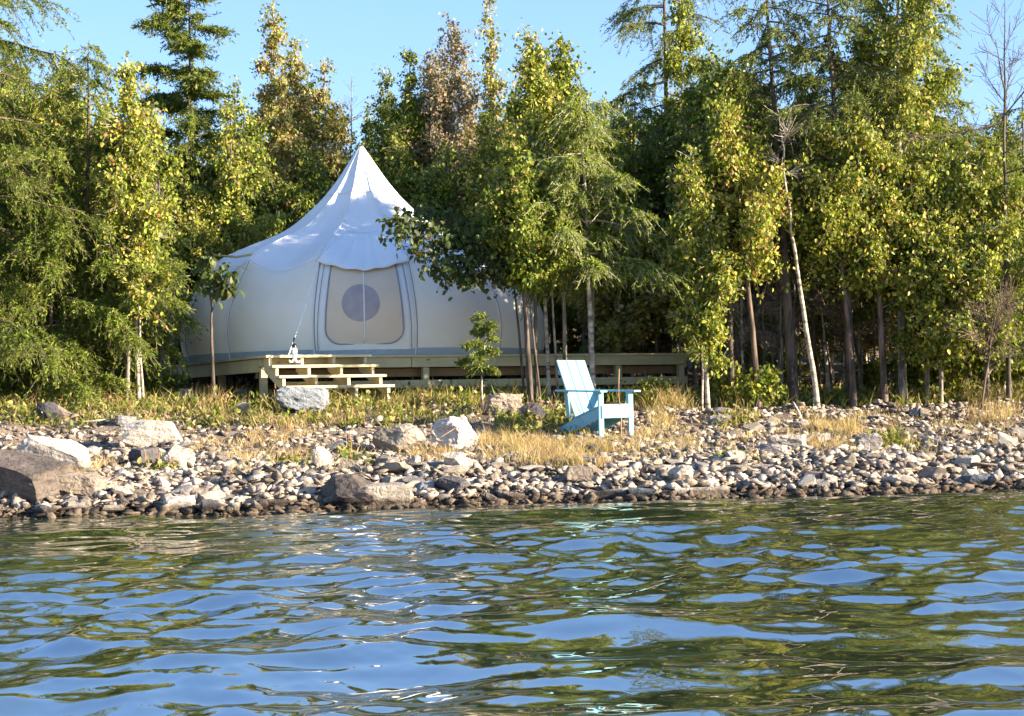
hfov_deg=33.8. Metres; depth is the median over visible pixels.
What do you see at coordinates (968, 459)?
stone
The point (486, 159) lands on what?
maple tree
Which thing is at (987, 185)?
poplar tree
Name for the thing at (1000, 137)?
poplar tree
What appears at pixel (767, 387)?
shrub
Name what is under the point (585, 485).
stone
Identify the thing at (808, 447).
stone
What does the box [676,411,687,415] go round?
stone
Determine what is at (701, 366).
understorey stem
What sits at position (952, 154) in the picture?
leafy tree
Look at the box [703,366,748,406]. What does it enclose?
shrub
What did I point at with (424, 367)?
timber deck
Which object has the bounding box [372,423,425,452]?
boulder
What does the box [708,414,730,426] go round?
rock
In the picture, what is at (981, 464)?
stone
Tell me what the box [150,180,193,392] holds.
understorey stem
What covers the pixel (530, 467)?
stone
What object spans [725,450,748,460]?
stone
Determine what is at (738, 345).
understorey stem
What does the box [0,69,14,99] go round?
leafy tree
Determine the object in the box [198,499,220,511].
rock
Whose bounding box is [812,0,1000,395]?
tree
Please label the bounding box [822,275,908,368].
leafy tree
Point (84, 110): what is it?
leafy tree
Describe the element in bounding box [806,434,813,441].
stone
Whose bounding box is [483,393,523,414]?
boulder
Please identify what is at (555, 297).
poplar tree
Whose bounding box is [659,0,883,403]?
spruce tree
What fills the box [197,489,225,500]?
stone
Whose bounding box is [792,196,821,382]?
leafy tree
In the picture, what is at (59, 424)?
driftwood plank
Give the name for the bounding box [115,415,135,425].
rock
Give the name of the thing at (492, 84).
poplar tree
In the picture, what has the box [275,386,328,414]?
boulder
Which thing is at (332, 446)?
stone
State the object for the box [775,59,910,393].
poplar tree
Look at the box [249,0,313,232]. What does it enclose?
poplar tree
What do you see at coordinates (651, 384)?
shrub
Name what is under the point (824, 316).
understorey stem
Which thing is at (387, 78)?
poplar tree
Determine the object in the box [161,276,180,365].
understorey stem
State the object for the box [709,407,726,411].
stone
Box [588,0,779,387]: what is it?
tamarack tree
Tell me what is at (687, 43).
birch tree
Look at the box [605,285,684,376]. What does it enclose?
leafy tree
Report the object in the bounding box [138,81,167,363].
poplar tree
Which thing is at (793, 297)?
understorey stem
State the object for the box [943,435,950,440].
stone
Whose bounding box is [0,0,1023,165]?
sky
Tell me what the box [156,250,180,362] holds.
understorey stem
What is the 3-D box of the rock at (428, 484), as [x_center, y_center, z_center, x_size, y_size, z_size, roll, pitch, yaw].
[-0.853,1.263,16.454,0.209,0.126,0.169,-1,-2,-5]
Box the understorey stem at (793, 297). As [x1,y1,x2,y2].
[748,273,815,361]
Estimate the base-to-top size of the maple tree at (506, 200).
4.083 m
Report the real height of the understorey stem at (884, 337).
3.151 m
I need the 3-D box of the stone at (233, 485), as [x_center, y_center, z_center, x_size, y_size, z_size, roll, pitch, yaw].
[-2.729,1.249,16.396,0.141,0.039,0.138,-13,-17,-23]
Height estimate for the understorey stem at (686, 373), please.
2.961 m
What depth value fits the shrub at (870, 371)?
26.96 m
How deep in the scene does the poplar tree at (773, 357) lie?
26.78 m
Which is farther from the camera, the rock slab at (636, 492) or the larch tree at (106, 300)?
the larch tree at (106, 300)
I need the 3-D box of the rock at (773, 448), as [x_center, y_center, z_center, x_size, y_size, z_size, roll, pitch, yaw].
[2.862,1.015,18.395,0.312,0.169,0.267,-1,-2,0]
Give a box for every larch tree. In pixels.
[0,0,170,396]
[0,43,195,396]
[0,67,66,244]
[0,139,117,397]
[0,150,142,414]
[40,193,208,403]
[118,159,241,379]
[510,90,693,388]
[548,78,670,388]
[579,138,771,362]
[739,76,851,381]
[763,197,817,368]
[806,338,867,378]
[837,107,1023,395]
[954,95,1023,388]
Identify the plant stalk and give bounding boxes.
[618,369,621,434]
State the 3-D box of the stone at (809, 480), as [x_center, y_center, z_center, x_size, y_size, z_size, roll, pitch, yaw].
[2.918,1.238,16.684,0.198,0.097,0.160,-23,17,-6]
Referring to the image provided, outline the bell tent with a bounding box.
[180,147,544,363]
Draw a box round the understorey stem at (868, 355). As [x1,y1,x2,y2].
[833,292,875,360]
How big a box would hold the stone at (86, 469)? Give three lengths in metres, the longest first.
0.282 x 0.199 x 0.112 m
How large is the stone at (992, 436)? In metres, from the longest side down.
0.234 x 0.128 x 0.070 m
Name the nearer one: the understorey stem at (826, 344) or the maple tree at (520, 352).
the maple tree at (520, 352)
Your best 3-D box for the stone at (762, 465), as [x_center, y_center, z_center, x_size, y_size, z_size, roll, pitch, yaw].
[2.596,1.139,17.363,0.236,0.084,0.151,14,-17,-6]
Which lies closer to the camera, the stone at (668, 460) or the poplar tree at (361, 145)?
the stone at (668, 460)
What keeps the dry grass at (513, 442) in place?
on the ground at (838, 371)
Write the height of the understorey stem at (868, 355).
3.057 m
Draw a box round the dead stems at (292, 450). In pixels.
[1,376,1022,467]
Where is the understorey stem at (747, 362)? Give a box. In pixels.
[746,329,759,373]
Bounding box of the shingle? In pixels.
[0,396,1023,518]
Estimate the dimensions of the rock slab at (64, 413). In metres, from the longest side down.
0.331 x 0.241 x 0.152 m
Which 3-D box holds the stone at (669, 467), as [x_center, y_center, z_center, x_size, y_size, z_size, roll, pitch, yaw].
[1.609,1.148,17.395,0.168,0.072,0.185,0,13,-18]
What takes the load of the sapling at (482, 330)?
on the ground at (838, 371)
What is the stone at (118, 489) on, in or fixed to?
on the shingle
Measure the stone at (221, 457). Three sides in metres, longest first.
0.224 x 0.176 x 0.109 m
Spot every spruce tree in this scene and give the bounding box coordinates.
[120,0,239,384]
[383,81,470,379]
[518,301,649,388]
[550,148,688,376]
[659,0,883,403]
[705,0,928,404]
[738,258,895,367]
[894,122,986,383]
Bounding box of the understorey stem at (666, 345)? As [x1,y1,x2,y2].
[630,325,677,376]
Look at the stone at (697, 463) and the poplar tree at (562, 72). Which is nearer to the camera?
the stone at (697, 463)
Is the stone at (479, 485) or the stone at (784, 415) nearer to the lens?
the stone at (479, 485)
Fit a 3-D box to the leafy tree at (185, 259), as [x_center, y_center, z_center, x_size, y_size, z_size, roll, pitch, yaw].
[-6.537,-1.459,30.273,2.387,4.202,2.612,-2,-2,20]
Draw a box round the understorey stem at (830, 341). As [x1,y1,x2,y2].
[820,295,862,360]
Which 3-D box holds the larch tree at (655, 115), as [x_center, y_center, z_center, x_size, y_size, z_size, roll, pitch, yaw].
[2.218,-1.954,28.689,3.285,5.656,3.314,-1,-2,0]
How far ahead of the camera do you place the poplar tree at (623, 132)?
27.74 m
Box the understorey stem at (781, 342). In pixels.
[744,219,809,400]
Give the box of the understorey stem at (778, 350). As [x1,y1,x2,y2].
[753,198,815,387]
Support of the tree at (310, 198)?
on the ground at (838, 371)
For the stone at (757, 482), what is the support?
on the shingle
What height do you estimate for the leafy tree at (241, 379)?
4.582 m
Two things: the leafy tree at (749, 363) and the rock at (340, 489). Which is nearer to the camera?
the rock at (340, 489)
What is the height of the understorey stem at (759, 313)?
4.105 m
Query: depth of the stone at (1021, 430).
20.12 m
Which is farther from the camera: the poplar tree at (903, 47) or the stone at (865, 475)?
the poplar tree at (903, 47)
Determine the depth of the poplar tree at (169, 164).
26.23 m
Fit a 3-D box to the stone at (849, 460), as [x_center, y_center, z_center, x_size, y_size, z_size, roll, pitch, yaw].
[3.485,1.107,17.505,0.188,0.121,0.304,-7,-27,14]
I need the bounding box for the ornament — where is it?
[289,338,299,364]
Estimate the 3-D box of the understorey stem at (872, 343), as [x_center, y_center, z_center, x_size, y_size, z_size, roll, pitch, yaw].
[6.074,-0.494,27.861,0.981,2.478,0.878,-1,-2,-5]
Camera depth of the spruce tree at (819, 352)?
29.84 m
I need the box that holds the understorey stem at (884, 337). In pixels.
[866,304,892,361]
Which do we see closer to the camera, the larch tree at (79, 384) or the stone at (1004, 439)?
the stone at (1004, 439)
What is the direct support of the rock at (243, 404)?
on the ground at (838, 371)
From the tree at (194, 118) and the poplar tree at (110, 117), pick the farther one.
the tree at (194, 118)
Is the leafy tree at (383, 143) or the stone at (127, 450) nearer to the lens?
the stone at (127, 450)
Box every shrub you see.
[0,346,31,397]
[8,361,79,398]
[75,366,109,392]
[105,370,150,400]
[144,366,189,395]
[631,375,676,407]
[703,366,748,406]
[731,361,788,406]
[767,354,810,388]
[839,357,888,393]
[887,317,975,396]
[888,347,934,395]
[959,322,1023,392]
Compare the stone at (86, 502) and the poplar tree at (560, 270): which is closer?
the stone at (86, 502)
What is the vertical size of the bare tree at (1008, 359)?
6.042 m
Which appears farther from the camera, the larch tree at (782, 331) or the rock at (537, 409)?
the larch tree at (782, 331)
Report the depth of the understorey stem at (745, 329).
25.71 m
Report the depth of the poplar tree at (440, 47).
34.20 m
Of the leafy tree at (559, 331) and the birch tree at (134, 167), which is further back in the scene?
the leafy tree at (559, 331)
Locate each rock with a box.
[36,402,58,421]
[59,472,107,496]
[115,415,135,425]
[128,446,158,463]
[162,495,196,509]
[177,388,194,400]
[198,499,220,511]
[235,387,252,397]
[235,402,248,411]
[319,474,376,506]
[338,457,359,468]
[363,482,413,508]
[417,481,434,489]
[434,476,469,493]
[443,450,472,467]
[499,491,520,502]
[517,403,544,420]
[564,465,593,482]
[667,465,692,479]
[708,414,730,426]
[760,443,786,454]
[813,433,830,442]
[855,433,882,450]
[961,474,990,487]
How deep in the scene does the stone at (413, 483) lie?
16.44 m
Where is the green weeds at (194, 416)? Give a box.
[0,382,1020,471]
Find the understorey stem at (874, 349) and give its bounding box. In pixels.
[834,297,884,359]
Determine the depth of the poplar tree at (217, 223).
29.10 m
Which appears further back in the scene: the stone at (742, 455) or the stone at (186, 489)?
the stone at (742, 455)
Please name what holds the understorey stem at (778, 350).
on the ground at (838, 371)
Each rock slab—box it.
[0,449,72,504]
[18,434,90,471]
[57,405,71,421]
[121,419,182,447]
[254,499,287,508]
[311,446,331,465]
[626,487,658,498]
[673,486,729,497]
[766,434,806,448]
[888,474,918,487]
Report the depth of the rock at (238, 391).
25.40 m
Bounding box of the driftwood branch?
[917,435,948,443]
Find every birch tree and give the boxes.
[83,50,182,402]
[109,238,176,401]
[388,11,483,378]
[403,45,455,379]
[633,0,713,387]
[652,143,749,409]
[671,209,746,410]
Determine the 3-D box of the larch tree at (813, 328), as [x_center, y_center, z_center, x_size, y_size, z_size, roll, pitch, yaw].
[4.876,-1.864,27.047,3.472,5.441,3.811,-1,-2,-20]
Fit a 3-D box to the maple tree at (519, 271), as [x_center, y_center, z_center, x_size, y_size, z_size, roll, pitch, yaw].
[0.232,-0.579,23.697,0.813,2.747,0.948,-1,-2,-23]
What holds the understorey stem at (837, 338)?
on the ground at (838, 371)
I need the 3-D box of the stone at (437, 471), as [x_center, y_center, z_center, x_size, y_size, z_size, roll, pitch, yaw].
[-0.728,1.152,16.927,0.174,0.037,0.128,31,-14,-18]
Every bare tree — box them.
[338,73,365,160]
[890,0,1023,400]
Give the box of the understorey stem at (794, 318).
[757,231,817,388]
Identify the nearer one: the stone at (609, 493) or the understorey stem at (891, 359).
the stone at (609, 493)
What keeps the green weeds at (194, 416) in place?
on the ground at (838, 371)
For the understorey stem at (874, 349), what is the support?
on the ground at (838, 371)
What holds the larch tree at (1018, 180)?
on the ground at (838, 371)
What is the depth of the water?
7.80 m
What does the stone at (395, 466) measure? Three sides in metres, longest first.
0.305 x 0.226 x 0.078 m
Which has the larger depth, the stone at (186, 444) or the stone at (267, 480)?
the stone at (186, 444)
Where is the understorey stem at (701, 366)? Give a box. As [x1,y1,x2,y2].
[700,356,701,378]
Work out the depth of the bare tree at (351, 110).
34.07 m
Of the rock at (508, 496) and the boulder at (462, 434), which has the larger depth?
the boulder at (462, 434)
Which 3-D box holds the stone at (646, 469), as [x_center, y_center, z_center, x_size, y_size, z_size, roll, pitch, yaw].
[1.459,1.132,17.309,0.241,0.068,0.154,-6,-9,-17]
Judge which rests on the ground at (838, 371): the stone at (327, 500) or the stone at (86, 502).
the stone at (327, 500)
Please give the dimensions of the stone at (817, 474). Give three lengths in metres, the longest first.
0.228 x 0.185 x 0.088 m
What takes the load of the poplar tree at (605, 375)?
on the ground at (838, 371)
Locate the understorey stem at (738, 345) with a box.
[723,277,764,355]
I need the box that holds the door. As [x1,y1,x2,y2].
[315,262,413,350]
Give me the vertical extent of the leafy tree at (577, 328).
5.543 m
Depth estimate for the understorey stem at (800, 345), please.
28.64 m
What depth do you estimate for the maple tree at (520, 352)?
24.30 m
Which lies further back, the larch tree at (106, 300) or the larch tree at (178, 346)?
the larch tree at (178, 346)
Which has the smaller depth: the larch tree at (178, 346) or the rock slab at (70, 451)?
the rock slab at (70, 451)
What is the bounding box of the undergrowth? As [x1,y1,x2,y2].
[0,375,1023,413]
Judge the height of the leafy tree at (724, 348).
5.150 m
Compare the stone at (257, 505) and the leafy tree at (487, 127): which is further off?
the leafy tree at (487, 127)
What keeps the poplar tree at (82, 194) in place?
on the ground at (838, 371)
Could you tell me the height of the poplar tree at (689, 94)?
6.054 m
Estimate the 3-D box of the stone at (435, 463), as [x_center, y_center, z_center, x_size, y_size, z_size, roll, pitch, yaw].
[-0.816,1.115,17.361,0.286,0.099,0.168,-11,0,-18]
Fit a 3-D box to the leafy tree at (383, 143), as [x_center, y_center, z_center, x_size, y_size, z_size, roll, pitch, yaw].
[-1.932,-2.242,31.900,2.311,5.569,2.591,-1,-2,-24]
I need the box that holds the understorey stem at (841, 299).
[811,286,877,387]
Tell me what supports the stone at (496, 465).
on the ground at (838, 371)
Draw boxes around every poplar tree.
[0,72,103,337]
[6,56,107,252]
[40,133,161,390]
[50,45,86,190]
[80,101,199,379]
[80,103,183,383]
[91,81,115,373]
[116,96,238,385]
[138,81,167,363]
[168,97,292,377]
[168,146,256,384]
[177,112,293,384]
[210,72,258,385]
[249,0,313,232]
[265,34,344,222]
[266,53,294,379]
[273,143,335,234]
[299,54,351,380]
[300,62,322,150]
[330,102,355,170]
[340,131,381,379]
[348,95,380,153]
[364,80,396,377]
[365,63,401,377]
[383,46,433,379]
[426,35,458,153]
[453,45,480,376]
[464,95,567,378]
[467,0,516,378]
[481,17,581,402]
[502,75,522,378]
[503,180,585,401]
[542,30,596,397]
[547,61,556,353]
[575,82,595,353]
[579,102,670,352]
[598,91,611,391]
[601,138,672,376]
[655,35,738,381]
[660,47,783,405]
[662,100,798,408]
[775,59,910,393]
[780,122,901,407]
[781,0,979,402]
[796,136,981,401]
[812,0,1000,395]
[851,139,991,403]
[882,176,1001,403]
[916,130,1023,398]
[962,104,1023,392]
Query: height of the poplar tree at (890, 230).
4.150 m
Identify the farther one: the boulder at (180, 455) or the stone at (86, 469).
the boulder at (180, 455)
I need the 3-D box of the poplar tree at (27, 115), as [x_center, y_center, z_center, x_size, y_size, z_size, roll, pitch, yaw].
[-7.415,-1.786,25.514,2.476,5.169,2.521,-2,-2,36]
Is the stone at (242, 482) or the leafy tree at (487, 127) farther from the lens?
the leafy tree at (487, 127)
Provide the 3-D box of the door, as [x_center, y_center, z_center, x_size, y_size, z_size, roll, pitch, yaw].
[-2.242,-0.842,25.554,1.489,1.459,0.620,-1,-2,-5]
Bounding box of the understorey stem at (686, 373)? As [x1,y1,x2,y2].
[673,332,689,387]
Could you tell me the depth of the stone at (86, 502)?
15.86 m
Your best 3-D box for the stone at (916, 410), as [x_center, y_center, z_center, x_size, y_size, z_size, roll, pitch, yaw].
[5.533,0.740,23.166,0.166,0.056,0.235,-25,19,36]
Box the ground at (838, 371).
[0,327,1023,516]
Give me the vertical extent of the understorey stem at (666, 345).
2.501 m
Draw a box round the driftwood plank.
[58,418,115,425]
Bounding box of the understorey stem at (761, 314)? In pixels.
[733,251,779,364]
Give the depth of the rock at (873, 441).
18.37 m
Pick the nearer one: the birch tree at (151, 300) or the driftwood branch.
the driftwood branch
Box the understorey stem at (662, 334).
[646,325,673,376]
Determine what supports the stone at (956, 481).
on the shingle
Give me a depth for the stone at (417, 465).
17.17 m
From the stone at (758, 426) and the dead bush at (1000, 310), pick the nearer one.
the stone at (758, 426)
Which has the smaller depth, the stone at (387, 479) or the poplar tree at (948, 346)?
the stone at (387, 479)
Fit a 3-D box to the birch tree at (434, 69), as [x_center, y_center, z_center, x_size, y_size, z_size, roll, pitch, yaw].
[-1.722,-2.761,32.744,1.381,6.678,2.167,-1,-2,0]
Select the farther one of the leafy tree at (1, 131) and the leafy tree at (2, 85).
the leafy tree at (2, 85)
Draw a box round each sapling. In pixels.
[190,253,246,396]
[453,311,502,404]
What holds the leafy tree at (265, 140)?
on the ground at (838, 371)
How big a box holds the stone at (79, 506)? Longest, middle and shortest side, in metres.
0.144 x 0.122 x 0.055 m
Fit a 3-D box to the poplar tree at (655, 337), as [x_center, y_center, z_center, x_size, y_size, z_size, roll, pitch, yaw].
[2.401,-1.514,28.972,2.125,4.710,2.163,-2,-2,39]
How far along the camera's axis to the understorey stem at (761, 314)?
26.71 m
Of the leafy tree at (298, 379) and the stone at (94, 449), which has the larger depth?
the leafy tree at (298, 379)
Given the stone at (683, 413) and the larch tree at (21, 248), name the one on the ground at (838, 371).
the larch tree at (21, 248)
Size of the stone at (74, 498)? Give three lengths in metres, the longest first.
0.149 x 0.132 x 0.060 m
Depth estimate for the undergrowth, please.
24.54 m
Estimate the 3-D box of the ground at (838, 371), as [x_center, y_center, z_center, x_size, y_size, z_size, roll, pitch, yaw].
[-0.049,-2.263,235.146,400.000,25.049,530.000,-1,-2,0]
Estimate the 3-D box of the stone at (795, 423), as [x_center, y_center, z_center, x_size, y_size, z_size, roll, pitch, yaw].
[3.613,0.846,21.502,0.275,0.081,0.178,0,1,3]
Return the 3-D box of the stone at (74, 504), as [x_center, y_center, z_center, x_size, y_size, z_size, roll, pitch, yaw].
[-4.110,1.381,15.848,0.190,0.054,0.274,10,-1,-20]
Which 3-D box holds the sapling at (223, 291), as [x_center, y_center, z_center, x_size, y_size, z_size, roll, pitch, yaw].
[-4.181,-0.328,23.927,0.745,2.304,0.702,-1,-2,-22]
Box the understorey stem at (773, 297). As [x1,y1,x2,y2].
[749,246,800,383]
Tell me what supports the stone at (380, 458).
on the ground at (838, 371)
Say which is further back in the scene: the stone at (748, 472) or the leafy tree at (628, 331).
the leafy tree at (628, 331)
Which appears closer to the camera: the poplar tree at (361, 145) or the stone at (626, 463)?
the stone at (626, 463)
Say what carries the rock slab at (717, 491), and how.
on the shingle
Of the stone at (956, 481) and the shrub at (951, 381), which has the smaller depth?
the stone at (956, 481)
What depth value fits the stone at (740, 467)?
17.20 m
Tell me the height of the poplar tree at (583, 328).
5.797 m
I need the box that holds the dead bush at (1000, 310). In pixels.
[918,270,1023,409]
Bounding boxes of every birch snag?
[757,106,820,408]
[797,279,843,393]
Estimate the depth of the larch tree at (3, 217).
24.57 m
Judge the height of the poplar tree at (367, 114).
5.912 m
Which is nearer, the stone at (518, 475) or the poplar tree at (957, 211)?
the stone at (518, 475)
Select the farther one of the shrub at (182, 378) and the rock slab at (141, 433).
the shrub at (182, 378)
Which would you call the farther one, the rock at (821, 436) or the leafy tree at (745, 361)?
the leafy tree at (745, 361)
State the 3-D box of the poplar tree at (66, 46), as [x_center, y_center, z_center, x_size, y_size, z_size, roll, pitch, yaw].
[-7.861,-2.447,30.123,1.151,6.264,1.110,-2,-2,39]
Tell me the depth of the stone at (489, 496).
16.13 m
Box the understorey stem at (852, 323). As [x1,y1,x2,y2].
[823,285,892,362]
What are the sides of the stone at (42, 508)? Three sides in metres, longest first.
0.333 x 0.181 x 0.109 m
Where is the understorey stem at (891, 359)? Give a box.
[875,290,906,396]
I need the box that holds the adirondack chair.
[555,360,640,436]
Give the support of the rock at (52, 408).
on the ground at (838, 371)
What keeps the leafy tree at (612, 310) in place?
on the ground at (838, 371)
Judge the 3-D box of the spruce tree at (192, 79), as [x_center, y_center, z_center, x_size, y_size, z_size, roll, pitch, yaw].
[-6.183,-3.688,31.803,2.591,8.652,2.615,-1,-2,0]
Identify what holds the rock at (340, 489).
on the ground at (838, 371)
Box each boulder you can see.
[160,444,195,468]
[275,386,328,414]
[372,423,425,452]
[430,416,477,451]
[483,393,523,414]
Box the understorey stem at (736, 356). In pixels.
[721,293,756,369]
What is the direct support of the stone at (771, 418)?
on the shingle
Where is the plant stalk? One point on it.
(619, 404)
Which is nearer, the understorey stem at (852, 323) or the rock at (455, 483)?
the rock at (455, 483)
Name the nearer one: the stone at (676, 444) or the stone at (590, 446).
the stone at (590, 446)
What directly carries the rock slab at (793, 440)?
on the ground at (838, 371)
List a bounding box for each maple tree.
[375,126,565,402]
[379,118,428,379]
[401,139,487,381]
[445,109,507,378]
[473,128,573,402]
[480,217,548,399]
[495,220,558,402]
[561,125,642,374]
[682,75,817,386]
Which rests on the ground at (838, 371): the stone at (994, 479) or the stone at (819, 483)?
the stone at (994, 479)
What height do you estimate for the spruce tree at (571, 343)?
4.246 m
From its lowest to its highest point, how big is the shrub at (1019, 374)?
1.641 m
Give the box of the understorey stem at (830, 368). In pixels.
[805,274,856,383]
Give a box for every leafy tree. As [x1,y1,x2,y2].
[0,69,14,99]
[0,116,32,246]
[5,53,34,114]
[73,99,93,131]
[147,161,203,351]
[239,106,268,196]
[239,189,253,383]
[265,98,345,381]
[367,96,433,379]
[449,109,509,206]
[550,299,580,343]
[550,314,612,376]
[559,166,683,353]
[587,139,674,376]
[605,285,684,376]
[652,94,779,373]
[739,104,817,368]
[744,333,767,374]
[748,333,776,372]
[791,266,853,383]
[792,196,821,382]
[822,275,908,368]
[915,91,948,150]
[916,117,976,381]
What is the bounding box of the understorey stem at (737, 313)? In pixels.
[718,288,763,367]
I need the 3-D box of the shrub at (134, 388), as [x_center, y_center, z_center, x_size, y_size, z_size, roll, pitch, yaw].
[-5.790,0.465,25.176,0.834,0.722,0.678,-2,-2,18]
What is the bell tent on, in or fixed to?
on the timber deck
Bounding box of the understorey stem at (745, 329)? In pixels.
[725,278,778,372]
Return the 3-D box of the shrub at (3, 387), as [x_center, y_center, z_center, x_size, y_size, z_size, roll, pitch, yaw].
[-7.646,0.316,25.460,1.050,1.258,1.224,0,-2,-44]
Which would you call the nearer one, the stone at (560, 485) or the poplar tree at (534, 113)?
the stone at (560, 485)
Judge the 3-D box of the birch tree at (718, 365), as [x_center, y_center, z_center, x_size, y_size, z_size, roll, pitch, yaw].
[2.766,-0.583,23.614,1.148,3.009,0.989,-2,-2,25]
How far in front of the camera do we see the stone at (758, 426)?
21.04 m
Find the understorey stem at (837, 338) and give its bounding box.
[817,271,861,395]
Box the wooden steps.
[260,354,394,401]
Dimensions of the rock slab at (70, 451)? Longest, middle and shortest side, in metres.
0.831 x 0.397 x 0.386 m
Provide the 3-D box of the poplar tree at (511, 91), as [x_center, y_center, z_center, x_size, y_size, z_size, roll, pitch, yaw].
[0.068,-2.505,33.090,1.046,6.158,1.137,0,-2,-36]
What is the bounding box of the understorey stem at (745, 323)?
[723,285,774,369]
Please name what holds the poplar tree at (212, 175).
on the ground at (838, 371)
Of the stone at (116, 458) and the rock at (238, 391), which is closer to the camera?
the stone at (116, 458)
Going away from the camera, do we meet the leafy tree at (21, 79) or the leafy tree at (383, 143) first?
the leafy tree at (383, 143)
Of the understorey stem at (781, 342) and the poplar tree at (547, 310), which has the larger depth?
the poplar tree at (547, 310)
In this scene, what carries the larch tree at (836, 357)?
on the ground at (838, 371)
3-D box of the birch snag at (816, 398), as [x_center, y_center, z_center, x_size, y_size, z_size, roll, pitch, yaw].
[3.916,-1.343,23.895,0.873,4.486,1.043,-1,-2,0]
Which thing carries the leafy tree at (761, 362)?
on the ground at (838, 371)
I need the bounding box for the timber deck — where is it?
[148,353,687,404]
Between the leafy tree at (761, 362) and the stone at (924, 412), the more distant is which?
the leafy tree at (761, 362)
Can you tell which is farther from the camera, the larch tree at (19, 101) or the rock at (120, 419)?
the larch tree at (19, 101)
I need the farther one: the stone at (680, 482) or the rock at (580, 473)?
the rock at (580, 473)
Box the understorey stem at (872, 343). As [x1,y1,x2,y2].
[861,321,889,354]
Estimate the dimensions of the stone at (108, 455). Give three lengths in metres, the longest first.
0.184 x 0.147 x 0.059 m
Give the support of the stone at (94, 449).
on the ground at (838, 371)
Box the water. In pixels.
[0,488,1023,715]
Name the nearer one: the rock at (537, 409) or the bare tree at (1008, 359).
the rock at (537, 409)
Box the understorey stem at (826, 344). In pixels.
[816,289,863,357]
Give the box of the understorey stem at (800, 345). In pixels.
[782,266,822,389]
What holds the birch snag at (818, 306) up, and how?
on the ground at (838, 371)
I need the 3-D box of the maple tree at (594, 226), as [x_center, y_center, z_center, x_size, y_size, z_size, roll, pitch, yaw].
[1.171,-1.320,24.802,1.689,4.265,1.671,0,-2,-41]
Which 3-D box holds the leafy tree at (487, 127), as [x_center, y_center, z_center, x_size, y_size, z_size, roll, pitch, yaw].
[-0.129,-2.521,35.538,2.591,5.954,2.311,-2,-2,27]
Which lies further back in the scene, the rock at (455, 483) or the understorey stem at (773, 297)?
the understorey stem at (773, 297)
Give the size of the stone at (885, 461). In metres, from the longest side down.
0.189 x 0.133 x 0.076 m
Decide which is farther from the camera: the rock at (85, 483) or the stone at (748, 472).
the stone at (748, 472)
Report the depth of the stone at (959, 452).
18.33 m
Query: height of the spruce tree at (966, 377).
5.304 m
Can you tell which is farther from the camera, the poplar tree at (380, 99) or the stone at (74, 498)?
the poplar tree at (380, 99)
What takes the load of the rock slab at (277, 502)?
on the shingle
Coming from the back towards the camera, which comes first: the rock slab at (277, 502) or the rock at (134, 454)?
the rock at (134, 454)
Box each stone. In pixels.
[35,504,54,514]
[66,501,85,507]
[67,496,78,500]
[70,505,83,509]
[73,466,101,472]
[79,498,91,506]
[88,446,99,455]
[102,505,124,512]
[103,453,117,458]
[105,456,122,462]
[111,448,130,452]
[112,485,132,496]
[160,472,174,477]
[165,440,196,449]
[170,484,194,495]
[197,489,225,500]
[204,475,217,480]
[214,455,228,460]
[226,483,238,486]
[233,479,247,485]
[244,499,262,510]
[262,478,272,482]
[322,496,332,504]
[326,440,347,450]
[375,455,399,462]
[381,462,410,471]
[381,476,403,482]
[400,475,424,482]
[405,480,419,487]
[408,462,429,467]
[429,460,442,465]
[432,468,444,473]
[434,494,449,501]
[440,452,465,458]
[442,465,467,474]
[468,483,482,488]
[484,492,496,500]
[486,462,505,469]
[514,473,530,477]
[519,465,546,469]
[554,482,563,488]
[564,493,576,498]
[573,455,596,465]
[576,445,601,452]
[578,482,592,488]
[583,465,602,474]
[591,433,601,438]
[595,487,628,499]
[615,460,633,467]
[643,464,663,471]
[663,458,678,463]
[663,465,673,469]
[675,441,687,447]
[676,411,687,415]
[676,480,689,485]
[692,461,709,467]
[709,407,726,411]
[724,465,750,470]
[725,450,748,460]
[728,429,743,438]
[743,422,764,431]
[745,469,755,474]
[749,479,766,485]
[752,471,762,477]
[754,463,771,468]
[766,416,779,421]
[773,413,791,419]
[785,421,805,426]
[786,402,805,407]
[797,474,815,488]
[802,445,813,449]
[803,471,825,478]
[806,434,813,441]
[815,409,829,413]
[816,479,830,487]
[837,455,856,468]
[860,473,870,477]
[865,453,880,457]
[876,459,889,465]
[909,405,920,415]
[917,467,945,481]
[920,408,931,416]
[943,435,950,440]
[951,478,964,485]
[954,455,980,464]
[956,450,969,454]
[970,462,996,466]
[984,434,997,438]
[986,474,1000,485]
[997,432,1019,446]
[1007,428,1023,436]
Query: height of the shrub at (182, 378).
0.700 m
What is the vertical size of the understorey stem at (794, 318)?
2.898 m
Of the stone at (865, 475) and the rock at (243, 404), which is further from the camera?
the rock at (243, 404)
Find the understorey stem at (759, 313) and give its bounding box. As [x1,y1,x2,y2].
[754,291,774,343]
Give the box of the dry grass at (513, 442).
[56,378,1023,498]
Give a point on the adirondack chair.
(583, 398)
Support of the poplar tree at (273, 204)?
on the ground at (838, 371)
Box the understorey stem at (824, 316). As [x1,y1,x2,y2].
[804,272,840,385]
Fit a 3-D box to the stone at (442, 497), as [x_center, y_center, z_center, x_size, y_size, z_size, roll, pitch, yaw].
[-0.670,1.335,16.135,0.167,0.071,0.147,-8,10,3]
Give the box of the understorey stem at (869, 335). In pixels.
[851,290,908,352]
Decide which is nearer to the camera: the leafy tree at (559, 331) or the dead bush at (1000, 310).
the dead bush at (1000, 310)
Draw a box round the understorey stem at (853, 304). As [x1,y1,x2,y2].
[824,282,873,352]

